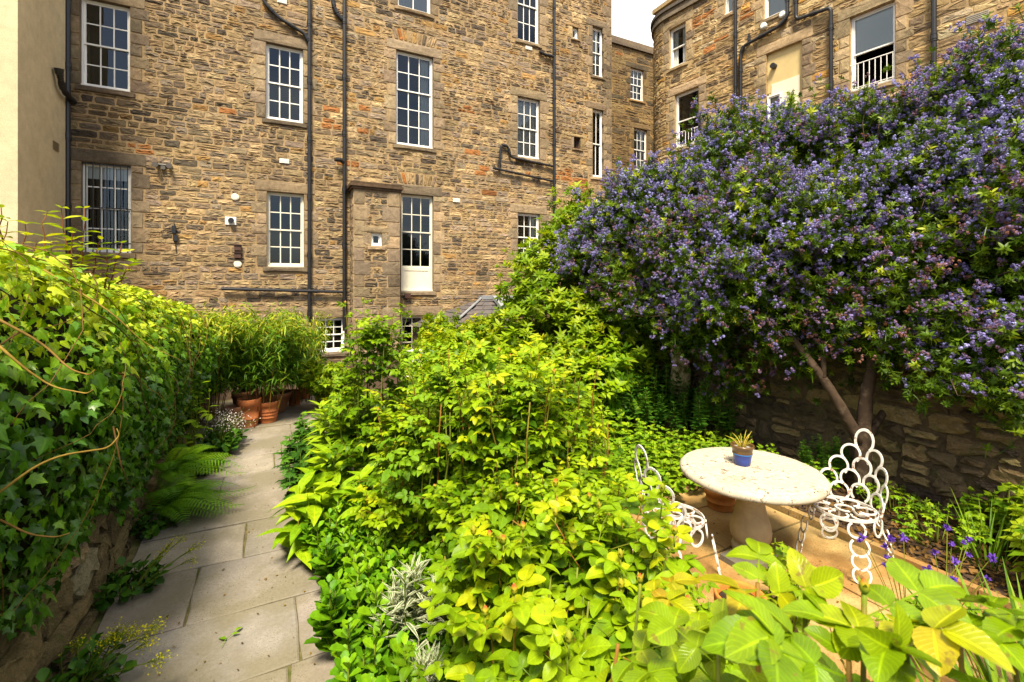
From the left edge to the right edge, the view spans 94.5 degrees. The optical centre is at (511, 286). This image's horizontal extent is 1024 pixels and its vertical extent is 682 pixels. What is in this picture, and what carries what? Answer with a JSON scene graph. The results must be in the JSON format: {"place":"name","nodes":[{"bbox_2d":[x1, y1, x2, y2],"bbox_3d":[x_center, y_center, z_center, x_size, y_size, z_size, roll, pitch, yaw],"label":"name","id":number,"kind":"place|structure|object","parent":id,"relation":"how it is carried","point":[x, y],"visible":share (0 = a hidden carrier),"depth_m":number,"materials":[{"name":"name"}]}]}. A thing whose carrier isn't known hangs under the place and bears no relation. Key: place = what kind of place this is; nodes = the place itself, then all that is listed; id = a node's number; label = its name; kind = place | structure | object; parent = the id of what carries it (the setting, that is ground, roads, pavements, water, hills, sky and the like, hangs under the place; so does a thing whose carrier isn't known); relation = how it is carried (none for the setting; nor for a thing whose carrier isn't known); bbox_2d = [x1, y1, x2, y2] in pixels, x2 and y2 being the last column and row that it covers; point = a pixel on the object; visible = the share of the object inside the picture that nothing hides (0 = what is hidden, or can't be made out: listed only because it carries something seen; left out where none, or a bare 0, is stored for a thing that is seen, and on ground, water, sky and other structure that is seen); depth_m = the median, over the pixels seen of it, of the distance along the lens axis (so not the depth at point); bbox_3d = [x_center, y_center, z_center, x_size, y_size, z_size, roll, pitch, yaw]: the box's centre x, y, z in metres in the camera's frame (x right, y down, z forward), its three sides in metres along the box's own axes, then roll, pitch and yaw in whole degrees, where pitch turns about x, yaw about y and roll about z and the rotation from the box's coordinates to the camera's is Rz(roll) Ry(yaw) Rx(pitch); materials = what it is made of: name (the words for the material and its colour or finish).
{"place":"outdoors","nodes":[
{"label":"outdoors","id":0,"kind":"place"},
{"bbox_2d":[64,395,366,681],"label":"path","id":1,"kind":"structure","parent":0,"point":[270,629],"depth_m":3.54,"materials":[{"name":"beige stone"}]},
{"bbox_2d":[34,628,136,681],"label":"saxifrage","id":2,"kind":"object","parent":1,"relation":"on","point":[77,667],"visible":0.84,"depth_m":2.75,"materials":[{"name":"green plant"}]},
{"bbox_2d":[58,614,177,681],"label":"ladys mantle","id":3,"kind":"object","parent":1,"relation":"on","point":[129,633],"visible":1,"depth_m":2.76,"materials":[{"name":"green plant"}]},
{"bbox_2d":[89,551,173,612],"bbox_3d":[-2.918,2.204,3.563,0.513,0.222,0.615,0,0,35],"label":"saxifrage","id":4,"kind":"object","parent":1,"relation":"on","point":[113,585],"visible":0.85,"depth_m":3.54,"materials":[{"name":"green plant"}]},
{"bbox_2d":[129,505,185,538],"bbox_3d":[-3.461,2.209,4.444,0.584,0.210,0.488,0,0,10],"label":"saxifrage","id":5,"kind":"object","parent":1,"relation":"on","point":[161,522],"visible":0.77,"depth_m":4.43,"materials":[{"name":"green plant"}]},
{"bbox_2d":[143,478,253,525],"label":"fern","id":6,"kind":"object","parent":1,"relation":"on","point":[177,496],"visible":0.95,"depth_m":4.67,"materials":[{"name":"green plant"}]},
{"bbox_2d":[186,423,249,455],"bbox_3d":[-4.179,2.156,6.704,0.770,0.332,0.923,0,0,-22],"label":"saxifrage","id":7,"kind":"object","parent":1,"relation":"on","point":[230,442],"visible":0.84,"depth_m":6.59,"materials":[{"name":"green plant"}]},
{"bbox_2d":[224,404,241,427],"bbox_3d":[-4.522,2.120,7.716,0.292,0.360,0.292,0,0,-27],"label":"flowerpot","id":8,"kind":"object","parent":1,"relation":"on","point":[233,407],"visible":0.6,"depth_m":7.62,"materials":[{"name":"ceramic"}]},
{"bbox_2d":[188,302,267,418],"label":"bamboo","id":9,"kind":"object","parent":8,"relation":"in","point":[220,378],"visible":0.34,"depth_m":7.44,"materials":[{"name":"green plant"}]},
{"bbox_2d":[236,396,261,427],"bbox_3d":[-4.355,2.070,7.837,0.370,0.460,0.370,0,0,-27],"label":"flowerpot","id":10,"kind":"object","parent":1,"relation":"on","point":[250,404],"visible":0.86,"depth_m":7.72,"materials":[{"name":"ceramic"}]},
{"bbox_2d":[258,398,279,423],"bbox_3d":[-4.176,2.120,8.091,0.380,0.360,0.380,0,0,-27],"label":"flowerpot","id":11,"kind":"object","parent":1,"relation":"on","point":[266,416],"visible":0.73,"depth_m":7.96,"materials":[{"name":"ceramic"}]},
{"bbox_2d":[213,302,319,410],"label":"bamboo","id":12,"kind":"object","parent":11,"relation":"in","point":[272,369],"visible":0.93,"depth_m":7.86,"materials":[{"name":"green plant"}]},
{"bbox_2d":[256,389,291,412],"bbox_3d":[-4.391,2.120,8.742,0.600,0.360,0.600,0,0,-27],"label":"flowerpot","id":13,"kind":"object","parent":1,"relation":"on","point":[285,400],"visible":0.36,"depth_m":8.67,"materials":[{"name":"ceramic"}]},
{"bbox_2d":[265,310,336,403],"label":"bamboo","id":14,"kind":"object","parent":13,"relation":"in","point":[317,349],"visible":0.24,"depth_m":8.98,"materials":[{"name":"green plant"}]},
{"bbox_2d":[272,430,329,476],"bbox_3d":[-2.447,2.030,5.596,0.842,0.568,0.703,0,0,3],"label":"anemone","id":15,"kind":"object","parent":1,"relation":"on","point":[288,456],"visible":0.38,"depth_m":5.64,"materials":[{"name":"green plant"}]},
{"bbox_2d":[256,468,362,569],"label":"broad leaved plant","id":16,"kind":"object","parent":1,"relation":"on","point":[289,533],"visible":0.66,"depth_m":4.01,"materials":[{"name":"green plant"}]},
{"bbox_2d":[275,452,350,500],"bbox_3d":[-2.193,2.057,5.170,0.632,0.511,0.758,0,0,44],"label":"anemone","id":17,"kind":"object","parent":1,"relation":"on","point":[290,474],"visible":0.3,"depth_m":4.97,"materials":[{"name":"green plant"}]},
{"bbox_2d":[274,443,377,526],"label":"broad leaved plant","id":18,"kind":"object","parent":1,"relation":"on","point":[326,470],"visible":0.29,"depth_m":4.70,"materials":[{"name":"green plant"}]},
{"bbox_2d":[296,494,367,558],"bbox_3d":[-1.432,2.045,3.903,0.644,0.540,0.575,0,0,-41],"label":"sedum","id":19,"kind":"object","parent":1,"relation":"on","point":[312,538],"visible":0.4,"depth_m":3.84,"materials":[{"name":"green plant"}]},
{"bbox_2d":[307,516,374,572],"bbox_3d":[-1.360,2.078,3.770,0.501,0.470,0.561,0,0,-24],"label":"sedum","id":20,"kind":"object","parent":1,"relation":"on","point":[342,531],"visible":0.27,"depth_m":3.72,"materials":[{"name":"green plant"}]},
{"bbox_2d":[308,528,382,585],"bbox_3d":[-1.178,2.061,3.488,0.529,0.506,0.616,0,0,-42],"label":"sedum","id":21,"kind":"object","parent":1,"relation":"on","point":[323,565],"visible":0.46,"depth_m":3.47,"materials":[{"name":"green plant"}]},
{"bbox_2d":[304,562,410,656],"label":"shrub","id":22,"kind":"object","parent":1,"relation":"on","point":[323,621],"visible":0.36,"depth_m":2.84,"materials":[{"name":"green plant"}]},
{"bbox_2d":[320,545,397,619],"bbox_3d":[-0.988,2.063,3.148,0.536,0.503,0.600,0,0,31],"label":"sedum","id":23,"kind":"object","parent":1,"relation":"on","point":[353,558],"visible":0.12,"depth_m":3.25,"materials":[{"name":"green plant"}]},
{"bbox_2d":[308,459,414,541],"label":"broad leaved plant","id":24,"kind":"object","parent":1,"relation":"on","point":[365,471],"visible":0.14,"depth_m":4.23,"materials":[{"name":"green plant"}]},
{"bbox_2d":[325,603,429,681],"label":"shrub","id":25,"kind":"object","parent":1,"relation":"on","point":[348,667],"visible":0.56,"depth_m":2.56,"materials":[{"name":"green plant"}]},
{"bbox_2d":[350,545,426,629],"bbox_3d":[-0.779,2.046,3.077,0.575,0.540,0.644,0,0,1],"label":"sedum","id":26,"kind":"object","parent":1,"relation":"on","point":[370,569],"visible":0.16,"depth_m":3.14,"materials":[{"name":"green plant"}]},
{"bbox_2d":[337,481,439,546],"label":"broad leaved plant","id":27,"kind":"object","parent":1,"relation":"on","point":[344,514],"visible":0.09,"depth_m":3.95,"materials":[{"name":"green plant"}]},
{"bbox_2d":[355,631,456,681],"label":"shrub","id":28,"kind":"object","parent":1,"relation":"on","point":[390,669],"visible":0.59,"depth_m":2.40,"materials":[{"name":"green plant"}]},
{"bbox_2d":[367,551,466,664],"bbox_3d":[-0.524,1.932,2.709,0.600,0.762,0.490,0,0,-27],"label":"variegated spurge","id":29,"kind":"object","parent":1,"relation":"on","point":[413,597],"visible":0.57,"depth_m":2.69,"materials":[{"name":"green plant"}]},
{"bbox_2d":[427,564,611,681],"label":"shrub","id":30,"kind":"object","parent":1,"relation":"on","point":[530,651],"visible":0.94,"depth_m":1.64,"materials":[{"name":"green plant"}]},
{"bbox_2d":[302,387,398,474],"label":"lance leaved plant","id":31,"kind":"object","parent":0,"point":[330,435],"visible":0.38,"depth_m":5.29,"materials":[{"name":"green plant"}]},
{"bbox_2d":[61,356,1023,674],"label":"ground","id":32,"kind":"structure","parent":0,"point":[939,554],"depth_m":4.57,"materials":[{"name":"soil"}]},
{"bbox_2d":[0,0,89,265],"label":"rendered house","id":33,"kind":"structure","parent":32,"relation":"on","point":[34,92],"depth_m":10.39,"materials":[{"name":"paint"}]},
{"bbox_2d":[0,399,206,681],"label":"retaining wall","id":34,"kind":"structure","parent":32,"relation":"on","point":[25,656],"depth_m":3.05,"materials":[{"name":"stone"}]},
{"bbox_2d":[0,239,218,641],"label":"ivy hedge","id":35,"kind":"object","parent":34,"relation":"on","point":[93,386],"visible":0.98,"depth_m":2.60,"materials":[{"name":"green plant"}]},
{"bbox_2d":[0,204,143,292],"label":"red stemmed shrub","id":36,"kind":"object","parent":35,"relation":"on","point":[82,258],"visible":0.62,"depth_m":3.96,"materials":[{"name":"green plant"}]},
{"bbox_2d":[168,368,218,459],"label":"climbing shrub","id":37,"kind":"object","parent":34,"relation":"attached to","point":[193,423],"visible":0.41,"depth_m":6.16,"materials":[{"name":"green plant"}]},
{"bbox_2d":[151,444,245,491],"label":"fern","id":38,"kind":"object","parent":34,"relation":"on","point":[173,469],"visible":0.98,"depth_m":5.13,"materials":[{"name":"green plant"}]},
{"bbox_2d":[291,358,364,405],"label":"shrub","id":39,"kind":"object","parent":32,"relation":"on","point":[317,391],"visible":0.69,"depth_m":8.57,"materials":[{"name":"green plant"}]},
{"bbox_2d":[65,0,611,361],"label":"stone tenement","id":40,"kind":"structure","parent":32,"relation":"on","point":[419,159],"depth_m":14.99,"materials":[{"name":"stone"}]},
{"bbox_2d":[81,0,129,91],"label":"window","id":41,"kind":"structure","parent":40,"relation":"in","point":[109,44],"depth_m":13.68,"materials":[{"name":"white paint"}]},
{"bbox_2d":[82,162,130,252],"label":"window","id":42,"kind":"structure","parent":40,"relation":"in","point":[106,188],"depth_m":12.78,"materials":[{"name":"grey glass"}]},
{"bbox_2d":[266,44,302,122],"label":"window","id":43,"kind":"structure","parent":40,"relation":"in","point":[284,66],"depth_m":15.79,"materials":[{"name":"white paint"}]},
{"bbox_2d":[267,192,303,266],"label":"window","id":44,"kind":"structure","parent":40,"relation":"in","point":[285,212],"depth_m":15.86,"materials":[{"name":"beige paint"}]},
{"bbox_2d":[315,318,343,351],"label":"window","id":45,"kind":"structure","parent":40,"relation":"in","point":[335,342],"depth_m":16.53,"materials":[{"name":"white paint"}]},
{"bbox_2d":[396,51,432,148],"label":"window","id":46,"kind":"structure","parent":40,"relation":"in","point":[413,72],"depth_m":16.77,"materials":[{"name":"white paint"}]},
{"bbox_2d":[401,194,432,290],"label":"window","id":47,"kind":"structure","parent":40,"relation":"in","point":[416,211],"depth_m":17.80,"materials":[{"name":"beige paint"}]},
{"bbox_2d":[518,0,537,43],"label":"window","id":48,"kind":"structure","parent":40,"relation":"in","point":[527,9],"depth_m":19.59,"materials":[{"name":"white paint"}]},
{"bbox_2d":[518,213,537,260],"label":"window","id":49,"kind":"structure","parent":40,"relation":"in","point":[527,223],"depth_m":19.33,"materials":[{"name":"white paint"}]},
{"bbox_2d":[518,97,538,158],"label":"window","id":50,"kind":"structure","parent":40,"relation":"in","point":[527,109],"depth_m":18.55,"materials":[{"name":"white paint"}]},
{"bbox_2d":[593,110,601,177],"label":"window","id":51,"kind":"structure","parent":40,"relation":"in","point":[597,115],"depth_m":20.58,"materials":[{"name":"white paint"}]},
{"bbox_2d":[319,298,424,492],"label":"rose bush","id":52,"kind":"object","parent":32,"relation":"on","point":[370,341],"visible":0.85,"depth_m":4.76,"materials":[{"name":"green plant"}]},
{"bbox_2d":[346,386,461,564],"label":"rose bush","id":53,"kind":"object","parent":32,"relation":"on","point":[391,517],"visible":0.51,"depth_m":3.61,"materials":[{"name":"green plant"}]},
{"bbox_2d":[409,331,462,380],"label":"shrub","id":54,"kind":"object","parent":32,"relation":"on","point":[434,348],"visible":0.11,"depth_m":8.63,"materials":[{"name":"green plant"}]},
{"bbox_2d":[370,331,524,557],"bbox_3d":[-0.424,1.344,3.660,1.134,1.963,1.148,0,0,4],"label":"rose bush","id":55,"kind":"object","parent":32,"relation":"on","point":[439,383],"visible":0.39,"depth_m":3.48,"materials":[{"name":"green plant"}]},
{"bbox_2d":[401,308,501,369],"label":"shrub","id":56,"kind":"object","parent":32,"relation":"on","point":[441,325],"visible":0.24,"depth_m":10.26,"materials":[{"name":"green plant"}]},
{"bbox_2d":[394,456,523,649],"bbox_3d":[-0.137,1.719,2.972,1.072,1.191,0.950,0,0,2],"label":"rose bush","id":57,"kind":"object","parent":32,"relation":"on","point":[449,517],"visible":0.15,"depth_m":2.87,"materials":[{"name":"green plant"}]},
{"bbox_2d":[409,295,512,348],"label":"slate outhouse","id":58,"kind":"structure","parent":32,"relation":"on","point":[487,304],"depth_m":14.95,"materials":[{"name":"stone"}]},
{"bbox_2d":[402,337,525,431],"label":"shrub","id":59,"kind":"object","parent":32,"relation":"on","point":[481,360],"visible":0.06,"depth_m":6.25,"materials":[{"name":"green plant"}]},
{"bbox_2d":[391,492,572,681],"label":"rose bush","id":60,"kind":"object","parent":32,"relation":"on","point":[498,556],"visible":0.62,"depth_m":2.13,"materials":[{"name":"green plant"}]},
{"bbox_2d":[423,333,605,569],"bbox_3d":[0.000,1.332,3.152,1.118,1.985,1.261,0,0,-27],"label":"rose bush","id":61,"kind":"object","parent":32,"relation":"on","point":[488,418],"visible":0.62,"depth_m":3.04,"materials":[{"name":"green plant"}]},
{"bbox_2d":[470,326,560,403],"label":"shrub","id":62,"kind":"object","parent":32,"relation":"on","point":[494,345],"visible":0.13,"depth_m":7.18,"materials":[{"name":"green plant"}]},
{"bbox_2d":[457,442,603,644],"bbox_3d":[0.122,1.603,2.635,0.894,1.429,1.009,0,0,-2],"label":"rose bush","id":63,"kind":"object","parent":32,"relation":"on","point":[537,488],"visible":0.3,"depth_m":2.59,"materials":[{"name":"green plant"}]},
{"bbox_2d":[507,333,601,412],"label":"shrub","id":64,"kind":"object","parent":32,"relation":"on","point":[574,350],"visible":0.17,"depth_m":7.33,"materials":[{"name":"green plant"}]},
{"bbox_2d":[471,180,670,400],"bbox_3d":[1.160,0.115,8.540,3.270,4.427,3.185,0,0,-27],"label":"green shrub","id":65,"kind":"object","parent":32,"relation":"on","point":[560,302],"visible":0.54,"depth_m":8.32,"materials":[{"name":"green plant"}]},
{"bbox_2d":[475,468,706,673],"bbox_3d":[0.389,1.595,2.129,1.052,1.460,0.975,0,0,22],"label":"rose bush","id":66,"kind":"object","parent":32,"relation":"on","point":[571,562],"visible":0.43,"depth_m":2.09,"materials":[{"name":"green plant"}]},
{"bbox_2d":[540,441,670,554],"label":"rose bush","id":67,"kind":"object","parent":32,"relation":"on","point":[611,493],"visible":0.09,"depth_m":3.04,"materials":[{"name":"green plant"}]},
{"bbox_2d":[560,325,657,430],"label":"shrub","id":68,"kind":"object","parent":32,"relation":"on","point":[618,380],"visible":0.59,"depth_m":7.17,"materials":[{"name":"green plant"}]},
{"bbox_2d":[527,481,699,605],"bbox_3d":[0.515,1.702,2.520,1.047,1.249,1.028,0,0,-15],"label":"rose bush","id":69,"kind":"object","parent":32,"relation":"on","point":[597,520],"visible":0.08,"depth_m":2.47,"materials":[{"name":"green plant"}]},
{"bbox_2d":[613,432,670,472],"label":"heart leaved plant","id":70,"kind":"object","parent":32,"relation":"on","point":[663,446],"visible":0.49,"depth_m":5.72,"materials":[{"name":"green plant"}]},
{"bbox_2d":[622,416,673,460],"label":"heart leaved plant","id":71,"kind":"object","parent":32,"relation":"on","point":[650,434],"visible":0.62,"depth_m":6.41,"materials":[{"name":"green plant"}]},
{"bbox_2d":[621,365,690,440],"bbox_3d":[2.126,1.757,7.202,1.162,1.115,1.179,0,0,27],"label":"spurge","id":72,"kind":"object","parent":32,"relation":"on","point":[644,416],"visible":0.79,"depth_m":7.04,"materials":[{"name":"green plant"}]},
{"bbox_2d":[663,343,690,433],"bbox_3d":[2.637,1.486,7.633,0.433,1.670,0.446,0,0,-27],"label":"tree stump","id":73,"kind":"object","parent":32,"relation":"on","point":[680,367],"visible":0.4,"depth_m":7.49,"materials":[{"name":"brown plant"}]},
{"bbox_2d":[665,379,740,441],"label":"shrub","id":74,"kind":"object","parent":32,"relation":"on","point":[700,412],"visible":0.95,"depth_m":6.73,"materials":[{"name":"green plant"}]},
{"bbox_2d":[507,303,1023,529],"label":"garden wall","id":75,"kind":"structure","parent":32,"relation":"on","point":[934,456],"depth_m":5.25,"materials":[{"name":"brown stone"}]},
{"bbox_2d":[538,1,1023,501],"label":"ceanothus tree","id":76,"kind":"object","parent":32,"relation":"on","point":[881,226],"visible":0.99,"depth_m":5.42,"materials":[{"name":"purple plant"}]},
{"bbox_2d":[797,434,851,483],"bbox_3d":[3.719,2.029,5.622,0.589,0.558,0.581,0,0,23],"label":"spurge","id":77,"kind":"object","parent":32,"relation":"on","point":[821,455],"visible":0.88,"depth_m":5.61,"materials":[{"name":"green plant"}]},
{"bbox_2d":[765,504,1020,613],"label":"kerb","id":78,"kind":"structure","parent":32,"relation":"on","point":[875,547],"depth_m":4.13,"materials":[{"name":"stone"}]},
{"bbox_2d":[793,474,1023,597],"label":"bark mulch","id":79,"kind":"object","parent":32,"relation":"on","point":[972,570],"visible":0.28,"depth_m":4.25,"materials":[{"name":"brown wood"}]},
{"bbox_2d":[855,480,929,515],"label":"geranium","id":80,"kind":"object","parent":79,"relation":"on","point":[876,502],"visible":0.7,"depth_m":4.84,"materials":[{"name":"green plant"}]},
{"bbox_2d":[892,495,996,553],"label":"geranium","id":81,"kind":"object","parent":79,"relation":"on","point":[929,531],"visible":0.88,"depth_m":4.21,"materials":[{"name":"green plant"}]},
{"bbox_2d":[926,489,1023,573],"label":"iris","id":82,"kind":"object","parent":79,"relation":"on","point":[998,551],"visible":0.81,"depth_m":3.99,"materials":[{"name":"green plant"}]},
{"bbox_2d":[992,482,1023,547],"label":"bears breeches","id":83,"kind":"object","parent":79,"relation":"on","point":[1011,509],"visible":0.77,"depth_m":4.08,"materials":[{"name":"green plant"}]},
{"bbox_2d":[999,518,1023,579],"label":"bears breeches","id":84,"kind":"object","parent":79,"relation":"on","point":[1019,541],"visible":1,"depth_m":3.63,"materials":[{"name":"green plant"}]},
{"bbox_2d":[955,486,1023,549],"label":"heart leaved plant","id":85,"kind":"object","parent":32,"relation":"on","point":[971,505],"visible":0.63,"depth_m":4.41,"materials":[{"name":"green plant"}]},
{"bbox_2d":[489,352,630,505],"bbox_3d":[0.316,1.406,3.515,1.206,1.837,1.132,0,0,-27],"label":"rose bush","id":86,"kind":"object","parent":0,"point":[578,424],"visible":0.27,"depth_m":3.43,"materials":[{"name":"green plant"}]},
{"bbox_2d":[612,35,653,232],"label":"set back stone wing","id":87,"kind":"structure","parent":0,"point":[632,98],"depth_m":25.78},
{"bbox_2d":[612,0,665,46],"label":"sky","id":88,"kind":"structure","parent":0,"point":[631,19],"materials":[{"name":"white"}]},
{"bbox_2d":[559,548,748,681],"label":"shrub","id":89,"kind":"object","parent":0,"point":[607,623],"visible":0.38,"depth_m":1.75,"materials":[{"name":"green plant"}]},
{"bbox_2d":[595,538,1023,681],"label":"leafy shrub","id":90,"kind":"object","parent":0,"point":[753,638],"visible":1,"depth_m":0.62,"materials":[{"name":"green plant"}]},
{"bbox_2d":[625,482,1016,681],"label":"patio","id":91,"kind":"structure","parent":0,"point":[836,553],"depth_m":4.05,"materials":[{"name":"stone"}]},
{"bbox_2d":[623,451,687,499],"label":"heart leaved plant","id":92,"kind":"object","parent":91,"relation":"on","point":[665,475],"visible":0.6,"depth_m":5.11,"materials":[{"name":"green plant"}]},
{"bbox_2d":[632,444,720,574],"bbox_3d":[1.293,1.768,3.842,0.641,1.056,0.582,0,0,-23],"label":"horseshoe chair","id":93,"kind":"object","parent":91,"relation":"on","point":[680,517],"visible":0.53,"depth_m":3.71,"materials":[{"name":"white paint"}]},
{"bbox_2d":[680,447,830,567],"bbox_3d":[2.093,1.949,4.153,1.175,0.742,1.175,0,0,-27],"label":"garden table","id":94,"kind":"object","parent":91,"relation":"on","point":[760,482],"visible":0.91,"depth_m":4.00,"materials":[{"name":"stone"}]},
{"bbox_2d":[755,541,816,631],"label":"golden plant","id":95,"kind":"object","parent":91,"relation":"on","point":[780,552],"visible":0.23,"depth_m":3.15,"materials":[{"name":"green plant"}]},
{"bbox_2d":[795,428,893,583],"bbox_3d":[2.820,1.768,3.994,0.641,1.056,0.582,0,0,-29],"label":"horseshoe chair","id":96,"kind":"object","parent":91,"relation":"on","point":[835,518],"visible":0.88,"depth_m":4.01,"materials":[{"name":"white paint"}]},
{"bbox_2d":[874,591,1021,681],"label":"iris","id":97,"kind":"object","parent":91,"relation":"on","point":[993,675],"visible":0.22,"depth_m":2.38,"materials":[{"name":"green plant"}]},
{"bbox_2d":[914,524,996,613],"bbox_3d":[2.879,1.965,3.077,0.492,0.671,0.396,0,0,-27],"label":"columbine","id":98,"kind":"object","parent":91,"relation":"on","point":[990,556],"visible":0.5,"depth_m":3.06,"materials":[{"name":"purple plant"}]},
{"bbox_2d":[906,552,1023,681],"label":"iris","id":99,"kind":"object","parent":91,"relation":"on","point":[982,668],"visible":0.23,"depth_m":2.78,"materials":[{"name":"green plant"}]},
{"bbox_2d":[676,478,982,673],"bbox_3d":[2.152,2.316,3.038,2.800,0.001,4.850,0,0,-27],"label":"patio bedding","id":100,"kind":"object","parent":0,"point":[812,526],"depth_m":4.32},
{"bbox_2d":[856,532,972,625],"bbox_3d":[2.480,1.946,2.931,0.392,0.709,0.561,0,0,-49],"label":"columbine","id":101,"kind":"object","parent":100,"relation":"on","point":[886,556],"visible":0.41,"depth_m":3.02,"materials":[{"name":"purple plant"}]},
{"bbox_2d":[650,0,1023,170],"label":"round cornered building","id":102,"kind":"structure","parent":0,"point":[772,50],"depth_m":15.62,"materials":[{"name":"stone"}]},
{"bbox_2d":[670,23,685,68],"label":"window","id":103,"kind":"structure","parent":102,"relation":"in","point":[676,34],"depth_m":19.45,"materials":[{"name":"white paint"}]},
{"bbox_2d":[850,2,894,91],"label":"window","id":104,"kind":"structure","parent":102,"relation":"in","point":[872,32],"depth_m":14.00,"materials":[{"name":"white paint"}]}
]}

